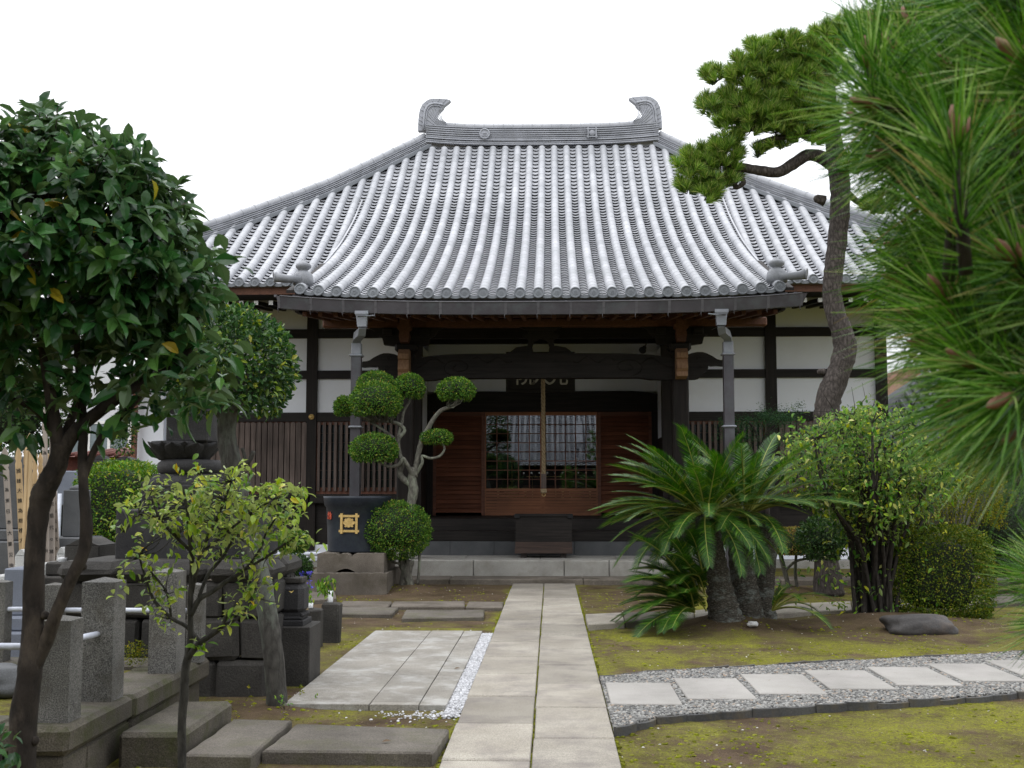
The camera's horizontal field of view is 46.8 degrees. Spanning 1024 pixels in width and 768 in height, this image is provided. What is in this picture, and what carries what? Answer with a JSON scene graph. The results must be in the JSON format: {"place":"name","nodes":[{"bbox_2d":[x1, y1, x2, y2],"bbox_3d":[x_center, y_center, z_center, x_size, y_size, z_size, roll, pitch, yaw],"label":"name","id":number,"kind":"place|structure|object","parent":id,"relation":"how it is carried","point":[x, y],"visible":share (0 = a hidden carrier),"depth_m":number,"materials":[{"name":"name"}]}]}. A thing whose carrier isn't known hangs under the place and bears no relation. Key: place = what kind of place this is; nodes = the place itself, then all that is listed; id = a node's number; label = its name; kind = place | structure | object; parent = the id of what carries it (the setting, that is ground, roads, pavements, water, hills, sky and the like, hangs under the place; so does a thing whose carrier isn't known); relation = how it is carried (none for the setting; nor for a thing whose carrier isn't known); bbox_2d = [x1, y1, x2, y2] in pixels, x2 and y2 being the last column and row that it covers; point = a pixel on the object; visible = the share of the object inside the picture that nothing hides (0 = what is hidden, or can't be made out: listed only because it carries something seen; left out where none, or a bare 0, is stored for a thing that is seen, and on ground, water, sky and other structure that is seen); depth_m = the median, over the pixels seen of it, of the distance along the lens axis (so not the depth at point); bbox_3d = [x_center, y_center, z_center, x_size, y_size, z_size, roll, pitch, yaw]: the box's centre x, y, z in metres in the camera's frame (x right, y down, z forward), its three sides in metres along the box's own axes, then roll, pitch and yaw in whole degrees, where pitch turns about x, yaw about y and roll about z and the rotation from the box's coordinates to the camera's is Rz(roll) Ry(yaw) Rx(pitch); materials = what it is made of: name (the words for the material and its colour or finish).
{"place":"outdoors","nodes":[
{"label":"outdoors","id":0,"kind":"place"},
{"bbox_2d":[42,335,115,464],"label":"building","id":1,"kind":"structure","parent":0,"point":[107,367],"depth_m":131.97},
{"bbox_2d":[66,447,130,470],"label":"building","id":2,"kind":"structure","parent":0,"point":[73,459],"depth_m":36.38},
{"bbox_2d":[102,351,194,473],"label":"building","id":3,"kind":"structure","parent":0,"point":[147,434],"depth_m":27.80,"materials":[{"name":"white paint"}]},
{"bbox_2d":[284,630,481,710],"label":"terrace","id":4,"kind":"structure","parent":0,"point":[380,670],"depth_m":10.19,"materials":[{"name":"stone"}]},
{"bbox_2d":[345,633,492,722],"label":"white gravel","id":5,"kind":"structure","parent":0,"point":[457,701],"depth_m":9.66,"materials":[{"name":"gravel"}]},
{"bbox_2d":[0,0,922,473],"label":"sky","id":6,"kind":"structure","parent":0,"point":[258,101],"materials":[{"name":"white"}]},
{"bbox_2d":[439,583,620,767],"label":"path","id":7,"kind":"structure","parent":0,"point":[573,728],"depth_m":9.12,"materials":[{"name":"stone"}]},
{"bbox_2d":[106,555,1023,767],"bbox_3d":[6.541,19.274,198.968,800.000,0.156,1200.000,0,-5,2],"label":"ground","id":8,"kind":"structure","parent":0,"point":[975,731],"depth_m":9.13,"materials":[{"name":"plant"}]},
{"bbox_2d":[0,723,22,767],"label":"shrub","id":9,"kind":"object","parent":8,"relation":"on","point":[11,760],"visible":1,"depth_m":4.19,"materials":[{"name":"green plant"}]},
{"bbox_2d":[0,549,23,579],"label":"gravestone","id":10,"kind":"object","parent":8,"relation":"on","point":[19,558],"visible":0.14,"depth_m":11.56,"materials":[{"name":"stone"}]},
{"bbox_2d":[2,447,14,567],"bbox_3d":[-4.989,1.584,11.780,0.244,1.918,0.015,0,-5,2],"label":"memorial tablet","id":11,"kind":"object","parent":10,"relation":"attached to","point":[9,527],"visible":0.62,"depth_m":11.80,"materials":[{"name":"brown wood"}]},
{"bbox_2d":[15,448,23,549],"bbox_3d":[-4.895,1.551,11.830,0.228,2.005,0.015,0,-5,2],"label":"memorial tablet","id":12,"kind":"object","parent":10,"relation":"attached to","point":[19,478],"visible":0.41,"depth_m":11.87,"materials":[{"name":"brown wood"}]},
{"bbox_2d":[4,566,23,656],"bbox_3d":[-4.297,2.117,10.349,0.590,1.017,0.700,0,-5,2],"label":"gravestone","id":13,"kind":"object","parent":8,"relation":"on","point":[14,575],"visible":0.16,"depth_m":10.22,"materials":[{"name":"grey stone"}]},
{"bbox_2d":[0,456,32,573],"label":"tablet","id":14,"kind":"object","parent":8,"relation":"on","point":[4,565],"visible":0.18,"depth_m":12.71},
{"bbox_2d":[22,433,32,548],"bbox_3d":[-4.801,1.503,11.696,0.081,2.039,0.045,0,-5,2],"label":"wooden grave tablet","id":15,"kind":"object","parent":8,"relation":"on","point":[28,473],"visible":0.3,"depth_m":11.72,"materials":[{"name":"brown wood"}]},
{"bbox_2d":[0,349,72,455],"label":"evergreen tree","id":16,"kind":"object","parent":8,"relation":"on","point":[34,420],"visible":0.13,"depth_m":20.98,"materials":[{"name":"green plant"}]},
{"bbox_2d":[42,407,48,561],"bbox_3d":[-4.737,1.416,12.038,0.165,2.361,0.015,0,-5,2],"label":"memorial tablet","id":17,"kind":"object","parent":8,"relation":"on","point":[45,449],"visible":0.22,"depth_m":12.10,"materials":[{"name":"brown wood"}]},
{"bbox_2d":[49,438,54,561],"bbox_3d":[-4.705,1.160,12.110,0.115,2.017,0.015,0,-5,2],"label":"memorial tablet","id":18,"kind":"object","parent":8,"relation":"on","point":[52,534],"visible":0.31,"depth_m":12.07,"materials":[{"name":"brown wood"}]},
{"bbox_2d":[55,492,59,560],"bbox_3d":[-4.701,1.425,12.187,0.154,1.221,0.015,0,-5,2],"label":"memorial tablet","id":19,"kind":"object","parent":8,"relation":"on","point":[57,548],"visible":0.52,"depth_m":12.17,"materials":[{"name":"brown wood"}]},
{"bbox_2d":[57,471,77,503],"bbox_3d":[-5.875,2.130,15.724,0.666,1.944,0.700,0,-5,2],"label":"gravestone","id":20,"kind":"object","parent":8,"relation":"on","point":[68,479],"visible":0.05,"depth_m":15.65,"materials":[{"name":"grey stone"}]},
{"bbox_2d":[59,484,102,547],"bbox_3d":[-4.943,2.017,13.393,0.605,1.755,0.700,0,-5,2],"label":"gravestone","id":21,"kind":"object","parent":8,"relation":"on","point":[71,524],"visible":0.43,"depth_m":13.29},
{"bbox_2d":[45,537,124,584],"bbox_3d":[-3.860,2.038,10.819,0.720,1.258,0.850,0,-5,2],"label":"gravestone","id":22,"kind":"object","parent":8,"relation":"on","point":[102,546],"visible":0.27,"depth_m":10.64,"materials":[{"name":"stone"}]},
{"bbox_2d":[59,407,131,451],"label":"building","id":23,"kind":"structure","parent":8,"relation":"on","point":[92,439],"depth_m":42.45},
{"bbox_2d":[72,421,131,451],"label":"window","id":24,"kind":"structure","parent":23,"relation":"in","point":[91,437],"depth_m":42.44,"materials":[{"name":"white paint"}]},
{"bbox_2d":[0,657,208,767],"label":"stone kerb","id":25,"kind":"structure","parent":8,"relation":"on","point":[89,738],"depth_m":7.01,"materials":[{"name":"stone"}]},
{"bbox_2d":[0,580,12,661],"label":"stone post","id":26,"kind":"object","parent":25,"relation":"on","point":[6,594],"visible":1,"depth_m":8.77,"materials":[{"name":"grey stone"}]},
{"bbox_2d":[0,663,16,698],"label":"water bowl","id":27,"kind":"object","parent":25,"relation":"on","point":[8,674],"visible":0.46,"depth_m":7.43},
{"bbox_2d":[45,582,65,614],"bbox_3d":[-3.404,1.765,8.796,0.124,0.577,0.124,0,-5,2],"label":"stone post","id":28,"kind":"object","parent":25,"relation":"on","point":[51,591],"visible":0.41,"depth_m":8.75,"materials":[{"name":"grey stone"}]},
{"bbox_2d":[38,615,83,722],"bbox_3d":[-2.494,1.565,6.531,0.178,0.574,0.178,0,-5,2],"label":"stone post","id":29,"kind":"object","parent":25,"relation":"on","point":[60,693],"visible":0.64,"depth_m":6.45,"materials":[{"name":"grey stone"}]},
{"bbox_2d":[81,577,125,701],"bbox_3d":[-2.487,1.544,7.196,0.198,0.734,0.198,0,-5,2],"label":"stone post","id":30,"kind":"object","parent":25,"relation":"on","point":[103,668],"visible":0.95,"depth_m":7.11,"materials":[{"name":"grey stone"}]},
{"bbox_2d":[124,639,147,666],"bbox_3d":[-2.690,1.920,8.456,0.204,0.192,0.191,0,-5,2],"label":"ground cover bush","id":31,"kind":"object","parent":25,"relation":"on","point":[135,654],"visible":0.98,"depth_m":8.44,"materials":[{"name":"green plant"}]},
{"bbox_2d":[148,568,186,673],"bbox_3d":[-2.412,1.649,8.287,0.193,0.719,0.193,0,-5,2],"label":"stone post","id":32,"kind":"object","parent":25,"relation":"on","point":[166,651],"visible":0.77,"depth_m":8.19,"materials":[{"name":"grey stone"}]},
{"bbox_2d":[186,583,206,662],"bbox_3d":[-2.336,1.761,8.754,0.110,0.578,0.110,0,-5,2],"label":"stone post","id":33,"kind":"object","parent":25,"relation":"on","point":[199,619],"visible":0.55,"depth_m":8.71,"materials":[{"name":"grey stone"}]},
{"bbox_2d":[72,457,158,541],"bbox_3d":[-4.782,1.538,14.487,1.186,1.281,1.136,0,-5,2],"label":"clipped hedge","id":34,"kind":"object","parent":8,"relation":"on","point":[109,484],"visible":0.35,"depth_m":14.10,"materials":[{"name":"green plant"}]},
{"bbox_2d":[0,90,253,767],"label":"broadleaf tree","id":35,"kind":"object","parent":8,"relation":"on","point":[135,269],"visible":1,"depth_m":4.37,"materials":[{"name":"green plant"}]},
{"bbox_2d":[119,701,231,767],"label":"step block","id":36,"kind":"structure","parent":8,"relation":"on","point":[151,741],"depth_m":7.07,"materials":[{"name":"stone"}]},
{"bbox_2d":[57,365,301,696],"bbox_3d":[-2.752,1.112,10.129,1.749,2.991,1.416,0,-5,2],"label":"stone monument","id":37,"kind":"object","parent":8,"relation":"on","point":[236,663],"visible":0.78,"depth_m":9.45,"materials":[{"name":"stone"}]},
{"bbox_2d":[103,453,326,767],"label":"ornamental tree","id":38,"kind":"object","parent":8,"relation":"on","point":[246,510],"visible":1,"depth_m":5.70,"materials":[{"name":"green plant"}]},
{"bbox_2d":[161,300,302,705],"bbox_3d":[-2.144,0.902,8.973,1.091,3.163,1.035,0,-5,2],"label":"round clipped tree","id":39,"kind":"object","parent":8,"relation":"on","point":[259,392],"visible":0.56,"depth_m":8.86,"materials":[{"name":"green plant"}]},
{"bbox_2d":[186,719,291,767],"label":"stone slab","id":40,"kind":"structure","parent":8,"relation":"on","point":[239,743],"depth_m":7.12,"materials":[{"name":"stone"}]},
{"bbox_2d":[278,529,310,554],"bbox_3d":[-2.738,1.975,14.785,0.473,0.339,0.436,0,-5,2],"label":"round azalea","id":41,"kind":"object","parent":8,"relation":"on","point":[299,549],"visible":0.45,"depth_m":14.67,"materials":[{"name":"green plant"}]},
{"bbox_2d":[281,572,320,686],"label":"stone pillar","id":42,"kind":"structure","parent":8,"relation":"on","point":[301,633],"depth_m":9.93,"materials":[{"name":"stone"}]},
{"bbox_2d":[288,551,314,580],"bbox_3d":[-2.523,2.149,13.857,0.436,0.380,0.402,0,-5,2],"label":"dark evergreen bush","id":43,"kind":"object","parent":8,"relation":"on","point":[307,565],"visible":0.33,"depth_m":13.78,"materials":[{"name":"green plant"}]},
{"bbox_2d":[308,607,322,646],"bbox_3d":[-2.052,2.568,12.293,0.163,0.474,0.210,0,-5,2],"label":"vase stone","id":44,"kind":"object","parent":8,"relation":"on","point":[315,614],"visible":0.4,"depth_m":12.23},
{"bbox_2d":[322,601,342,642],"bbox_3d":[-1.933,2.589,12.685,0.207,0.504,0.187,0,-5,2],"label":"vase stone","id":45,"kind":"object","parent":8,"relation":"on","point":[332,619],"visible":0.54,"depth_m":12.60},
{"bbox_2d":[315,575,336,602],"bbox_3d":[-2.018,2.200,12.703,0.229,0.288,0.157,-2,-6,22],"label":"flower vase","id":46,"kind":"object","parent":45,"relation":"on","point":[322,586],"visible":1,"depth_m":12.70,"materials":[{"name":"green plant"}]},
{"bbox_2d":[305,496,400,594],"bbox_3d":[-2.558,2.614,19.163,1.323,1.590,1.750,0,-5,2],"label":"water tank","id":47,"kind":"object","parent":8,"relation":"on","point":[349,562],"visible":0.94,"depth_m":18.71,"materials":[{"name":"grey metal"}]},
{"bbox_2d":[262,724,448,766],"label":"stone slab","id":48,"kind":"structure","parent":8,"relation":"on","point":[304,744],"depth_m":7.14,"materials":[{"name":"stone"}]},
{"bbox_2d":[342,601,391,606],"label":"stone slab","id":49,"kind":"structure","parent":8,"relation":"on","point":[367,603],"depth_m":16.44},
{"bbox_2d":[342,607,397,617],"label":"stone slab","id":50,"kind":"structure","parent":8,"relation":"on","point":[369,612],"depth_m":15.24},
{"bbox_2d":[332,369,476,584],"bbox_3d":[-1.758,1.570,19.170,2.396,3.680,1.217,0,-5,2],"label":"cloud pruned tree","id":51,"kind":"object","parent":8,"relation":"on","point":[395,526],"visible":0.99,"depth_m":19.00,"materials":[{"name":"green plant"}]},
{"bbox_2d":[391,601,464,609],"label":"stone slab","id":52,"kind":"structure","parent":8,"relation":"on","point":[430,605],"depth_m":16.16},
{"bbox_2d":[402,610,484,622],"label":"stone slab","id":53,"kind":"structure","parent":8,"relation":"on","point":[437,615],"depth_m":14.88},
{"bbox_2d":[466,601,503,610],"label":"stone slab","id":54,"kind":"structure","parent":8,"relation":"on","point":[487,606],"depth_m":16.02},
{"bbox_2d":[65,96,1021,585],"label":"temple hall","id":55,"kind":"structure","parent":8,"relation":"on","point":[435,252],"depth_m":25.42,"materials":[{"name":"tile"}]},
{"bbox_2d":[110,406,138,458],"bbox_3d":[-7.947,0.988,24.279,0.557,1.140,0.540,3,-6,-33],"label":"creeper bush","id":56,"kind":"object","parent":55,"relation":"attached to","point":[120,438],"visible":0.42,"depth_m":24.23,"materials":[{"name":"green plant"}]},
{"bbox_2d":[211,422,306,490],"bbox_3d":[-5.465,1.566,25.553,2.072,1.490,0.102,0,-5,2],"label":"slatted window","id":57,"kind":"structure","parent":55,"relation":"in","point":[280,448],"depth_m":25.51,"materials":[{"name":"wood"}]},
{"bbox_2d":[316,422,396,493],"bbox_3d":[-3.201,1.588,25.518,2.040,1.560,0.140,0,-5,2],"label":"slatted window","id":58,"kind":"structure","parent":55,"relation":"in","point":[333,438],"depth_m":25.50,"materials":[{"name":"brown"}]},
{"bbox_2d":[433,412,484,514],"bbox_3d":[-1.233,1.845,27.456,1.195,2.390,0.057,0,-5,2],"label":"door panel","id":59,"kind":"structure","parent":55,"relation":"in","point":[446,499],"depth_m":27.44,"materials":[{"name":"red wood"}]},
{"bbox_2d":[485,412,541,514],"bbox_3d":[0.026,1.843,27.428,1.315,2.390,0.040,0,-5,2],"label":"glazed door","id":60,"kind":"structure","parent":55,"relation":"in","point":[490,509],"depth_m":27.36,"materials":[{"name":"orange wood"}]},
{"bbox_2d":[506,352,574,392],"bbox_3d":[0.607,-0.252,25.296,1.473,0.870,0.080,0,-5,2],"label":"name board","id":61,"kind":"object","parent":55,"relation":"attached to","point":[534,385],"visible":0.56,"depth_m":25.26,"materials":[{"name":"brown wood"}]},
{"bbox_2d":[514,514,572,557],"bbox_3d":[0.596,2.847,22.265,1.089,0.806,0.705,0,-5,2],"label":"offertory box","id":62,"kind":"object","parent":55,"relation":"on","point":[543,533],"visible":1,"depth_m":21.95,"materials":[{"name":"wood"}]},
{"bbox_2d":[540,379,546,496],"bbox_3d":[0.650,0.959,24.403,0.132,2.711,0.132,0,-5,2],"label":"bell rope","id":63,"kind":"object","parent":55,"relation":"hanging from","point":[543,464],"visible":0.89,"depth_m":24.36,"materials":[{"name":"fabric"}]},
{"bbox_2d":[544,412,597,514],"bbox_3d":[1.356,1.839,27.385,1.245,2.390,0.040,0,-5,2],"label":"glazed door","id":64,"kind":"structure","parent":55,"relation":"in","point":[575,509],"depth_m":27.31,"materials":[{"name":"orange wood"}]},
{"bbox_2d":[597,412,651,515],"bbox_3d":[2.605,1.834,27.331,1.245,2.390,0.057,0,-5,2],"label":"door panel","id":65,"kind":"structure","parent":55,"relation":"in","point":[613,427],"depth_m":27.35,"materials":[{"name":"red wood"}]},
{"bbox_2d":[689,421,767,492],"bbox_3d":[4.448,1.566,25.269,2.006,1.560,0.140,0,-5,2],"label":"slatted window","id":66,"kind":"structure","parent":55,"relation":"in","point":[702,430],"depth_m":25.28,"materials":[{"name":"brown"}]},
{"bbox_2d":[778,421,877,490],"bbox_3d":[6.729,1.530,25.156,2.072,1.490,0.101,0,-5,2],"label":"slatted window","id":67,"kind":"structure","parent":55,"relation":"in","point":[787,429],"depth_m":25.16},
{"bbox_2d":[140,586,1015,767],"bbox_3d":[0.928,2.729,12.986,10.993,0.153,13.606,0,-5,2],"label":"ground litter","id":68,"kind":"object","parent":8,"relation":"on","point":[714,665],"visible":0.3,"depth_m":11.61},
{"bbox_2d":[136,584,1023,767],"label":"moss cushions","id":69,"kind":"object","parent":8,"relation":"on","point":[622,762],"visible":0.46,"depth_m":8.41,"materials":[{"name":"plant"}]},
{"bbox_2d":[586,613,623,630],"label":"side path slab","id":70,"kind":"structure","parent":8,"relation":"on","point":[597,621],"depth_m":13.95,"materials":[{"name":"stone"}]},
{"bbox_2d":[614,721,636,736],"bbox_3d":[0.771,2.329,7.900,0.050,0.120,0.275,-4,-6,36],"label":"edging tile","id":71,"kind":"object","parent":8,"relation":"on","point":[625,730],"visible":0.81,"depth_m":7.85,"materials":[{"name":"stone"}]},
{"bbox_2d":[623,612,661,627],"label":"side path slab","id":72,"kind":"structure","parent":8,"relation":"on","point":[631,624],"depth_m":14.29,"materials":[{"name":"grey stone"}]},
{"bbox_2d":[655,714,687,724],"bbox_3d":[1.122,2.366,8.258,0.263,0.110,0.050,3,-6,-29],"label":"edging tile","id":73,"kind":"object","parent":8,"relation":"on","point":[671,719],"visible":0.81,"depth_m":8.23,"materials":[{"name":"stone"}]},
{"bbox_2d":[687,711,720,721],"bbox_3d":[1.355,2.375,8.355,0.275,0.109,0.050,2,-5,-18],"label":"edging tile","id":74,"kind":"object","parent":8,"relation":"on","point":[712,716],"visible":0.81,"depth_m":8.33,"materials":[{"name":"stone"}]},
{"bbox_2d":[588,423,863,636],"bbox_3d":[2.556,1.713,14.227,3.382,2.530,3.102,0,-5,2],"label":"cycad","id":75,"kind":"object","parent":8,"relation":"on","point":[741,587],"visible":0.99,"depth_m":13.80,"materials":[{"name":"plant"}]},
{"bbox_2d":[721,709,752,719],"bbox_3d":[1.604,2.383,8.438,0.275,0.109,0.050,2,-5,-18],"label":"edging tile","id":76,"kind":"object","parent":8,"relation":"on","point":[732,715],"visible":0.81,"depth_m":8.41,"materials":[{"name":"stone"}]},
{"bbox_2d":[710,397,812,522],"bbox_3d":[4.493,1.805,21.143,2.024,3.143,1.696,0,-5,2],"label":"maple","id":77,"kind":"object","parent":8,"relation":"on","point":[746,440],"visible":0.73,"depth_m":21.11,"materials":[{"name":"green plant"}]},
{"bbox_2d":[752,706,785,717],"bbox_3d":[1.856,2.385,8.509,0.275,0.116,0.050,2,-5,-18],"label":"edging tile","id":78,"kind":"object","parent":8,"relation":"on","point":[769,712],"visible":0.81,"depth_m":8.48,"materials":[{"name":"stone"}]},
{"bbox_2d":[667,4,899,595],"bbox_3d":[4.235,-1.429,18.156,3.770,9.285,1.227,0,-5,2],"label":"garden pine","id":79,"kind":"object","parent":8,"relation":"on","point":[750,105],"visible":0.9,"depth_m":18.14,"materials":[{"name":"green plant"}]},
{"bbox_2d":[776,603,811,617],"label":"side path slab","id":80,"kind":"structure","parent":8,"relation":"on","point":[789,613],"depth_m":15.08,"materials":[{"name":"stone"}]},
{"bbox_2d":[777,526,817,587],"bbox_3d":[4.333,2.753,18.291,0.997,1.128,0.878,0,-5,2],"label":"rusty clipped tree","id":81,"kind":"object","parent":8,"relation":"on","point":[791,547],"visible":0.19,"depth_m":18.17,"materials":[{"name":"green plant"}]},
{"bbox_2d":[786,705,815,715],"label":"edging tile","id":82,"kind":"object","parent":8,"relation":"on","point":[798,711],"visible":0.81,"depth_m":8.57,"materials":[{"name":"stone"}]},
{"bbox_2d":[600,651,1023,730],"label":"gravel","id":83,"kind":"structure","parent":8,"relation":"on","point":[620,716],"depth_m":9.40,"materials":[{"name":"gravel"}]},
{"bbox_2d":[605,682,682,706],"bbox_3d":[1.005,2.429,9.152,0.528,0.084,0.967,0,-5,2],"label":"stepping stone","id":84,"kind":"object","parent":83,"relation":"on","point":[638,694],"visible":0.62,"depth_m":9.07,"materials":[{"name":"stone"}]},
{"bbox_2d":[674,678,756,700],"bbox_3d":[1.596,2.448,9.372,0.532,0.084,0.969,0,-5,2],"label":"stepping stone","id":85,"kind":"object","parent":83,"relation":"on","point":[712,688],"visible":0.62,"depth_m":9.30,"materials":[{"name":"stone"}]},
{"bbox_2d":[741,674,827,695],"bbox_3d":[2.189,2.468,9.590,0.532,0.084,0.969,0,-5,2],"label":"stepping stone","id":86,"kind":"object","parent":83,"relation":"on","point":[769,684],"visible":0.62,"depth_m":9.54,"materials":[{"name":"stone"}]},
{"bbox_2d":[804,670,896,690],"bbox_3d":[2.791,2.488,9.815,0.527,0.084,0.966,0,-5,2],"label":"stepping stone","id":87,"kind":"object","parent":83,"relation":"on","point":[844,680],"visible":0.6,"depth_m":9.73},
{"bbox_2d":[867,667,963,687],"bbox_3d":[3.387,2.504,9.995,0.531,0.084,0.968,0,-5,2],"label":"stepping stone","id":88,"kind":"object","parent":83,"relation":"on","point":[911,676],"visible":0.62,"depth_m":9.94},
{"bbox_2d":[927,663,1023,682],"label":"stepping stone","id":89,"kind":"object","parent":83,"relation":"on","point":[973,673],"visible":0.66,"depth_m":10.15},
{"bbox_2d":[985,660,1023,675],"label":"stepping stone","id":90,"kind":"object","parent":83,"relation":"on","point":[1009,664],"visible":0.53,"depth_m":10.62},
{"bbox_2d":[794,515,846,563],"bbox_3d":[4.538,2.262,17.324,0.820,0.730,0.800,0,-5,2],"label":"glossy dark bush","id":91,"kind":"object","parent":8,"relation":"on","point":[810,545],"visible":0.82,"depth_m":17.18,"materials":[{"name":"green plant"}]},
{"bbox_2d":[815,702,846,712],"bbox_3d":[2.352,2.400,8.680,0.275,0.117,0.050,2,-5,-22],"label":"edging tile","id":92,"kind":"object","parent":8,"relation":"on","point":[831,708],"visible":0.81,"depth_m":8.65,"materials":[{"name":"stone"}]},
{"bbox_2d":[811,601,851,614],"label":"side path slab","id":93,"kind":"structure","parent":8,"relation":"on","point":[824,611],"depth_m":15.49,"materials":[{"name":"stone"}]},
{"bbox_2d":[845,701,878,710],"bbox_3d":[2.598,2.407,8.764,0.274,0.119,0.050,2,-5,-17],"label":"edging tile","id":94,"kind":"object","parent":8,"relation":"on","point":[862,706],"visible":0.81,"depth_m":8.74,"materials":[{"name":"stone"}]},
{"bbox_2d":[772,384,972,614],"bbox_3d":[4.629,1.470,15.063,2.913,3.134,2.476,0,-5,2],"label":"multi stemmed shrub","id":95,"kind":"object","parent":8,"relation":"on","point":[885,516],"visible":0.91,"depth_m":14.73,"materials":[{"name":"green plant"}]},
{"bbox_2d":[877,702,909,708],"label":"edging tile","id":96,"kind":"object","parent":8,"relation":"on","point":[900,705],"visible":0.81,"depth_m":8.80,"materials":[{"name":"stone"}]},
{"bbox_2d":[768,0,1023,676],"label":"pine","id":97,"kind":"object","parent":8,"relation":"on","point":[936,101],"visible":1,"depth_m":1.65,"materials":[{"name":"green plant"}]},
{"bbox_2d":[879,614,958,634],"bbox_3d":[4.572,2.744,13.297,0.825,0.294,0.490,0,-5,2],"label":"boulder","id":98,"kind":"object","parent":8,"relation":"on","point":[920,624],"visible":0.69,"depth_m":13.11,"materials":[{"name":"stone"}]},
{"bbox_2d":[908,697,939,707],"bbox_3d":[3.106,2.418,8.890,0.274,0.119,0.050,2,-5,-19],"label":"edging tile","id":99,"kind":"object","parent":8,"relation":"on","point":[922,702],"visible":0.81,"depth_m":8.87,"materials":[{"name":"stone"}]},
{"bbox_2d":[892,521,999,618],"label":"clipped azalea block","id":100,"kind":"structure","parent":8,"relation":"on","point":[948,583],"depth_m":14.94,"materials":[{"name":"green plant"}]},
{"bbox_2d":[895,440,1018,550],"bbox_3d":[6.555,2.059,17.883,1.972,2.448,1.748,0,-5,2],"label":"yellowing azalea","id":101,"kind":"object","parent":8,"relation":"on","point":[969,515],"visible":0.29,"depth_m":17.55,"materials":[{"name":"green plant"}]},
{"bbox_2d":[940,470,1023,577],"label":"dark evergreen bush","id":102,"kind":"object","parent":8,"relation":"on","point":[1014,526],"visible":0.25,"depth_m":18.53,"materials":[{"name":"green plant"}]},
{"bbox_2d":[975,594,1023,607],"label":"side path slab","id":103,"kind":"structure","parent":8,"relation":"on","point":[1000,598],"depth_m":16.43,"materials":[{"name":"grey stone"}]},
{"bbox_2d":[243,607,1023,765],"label":"fallen needles","id":104,"kind":"object","parent":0,"point":[788,686],"depth_m":8.68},
{"bbox_2d":[887,367,930,393],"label":"building","id":105,"kind":"structure","parent":0,"point":[893,387],"depth_m":72.04,"materials":[{"name":"paint"}]},
{"bbox_2d":[888,370,1023,512],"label":"building","id":106,"kind":"structure","parent":0,"point":[893,400],"depth_m":32.26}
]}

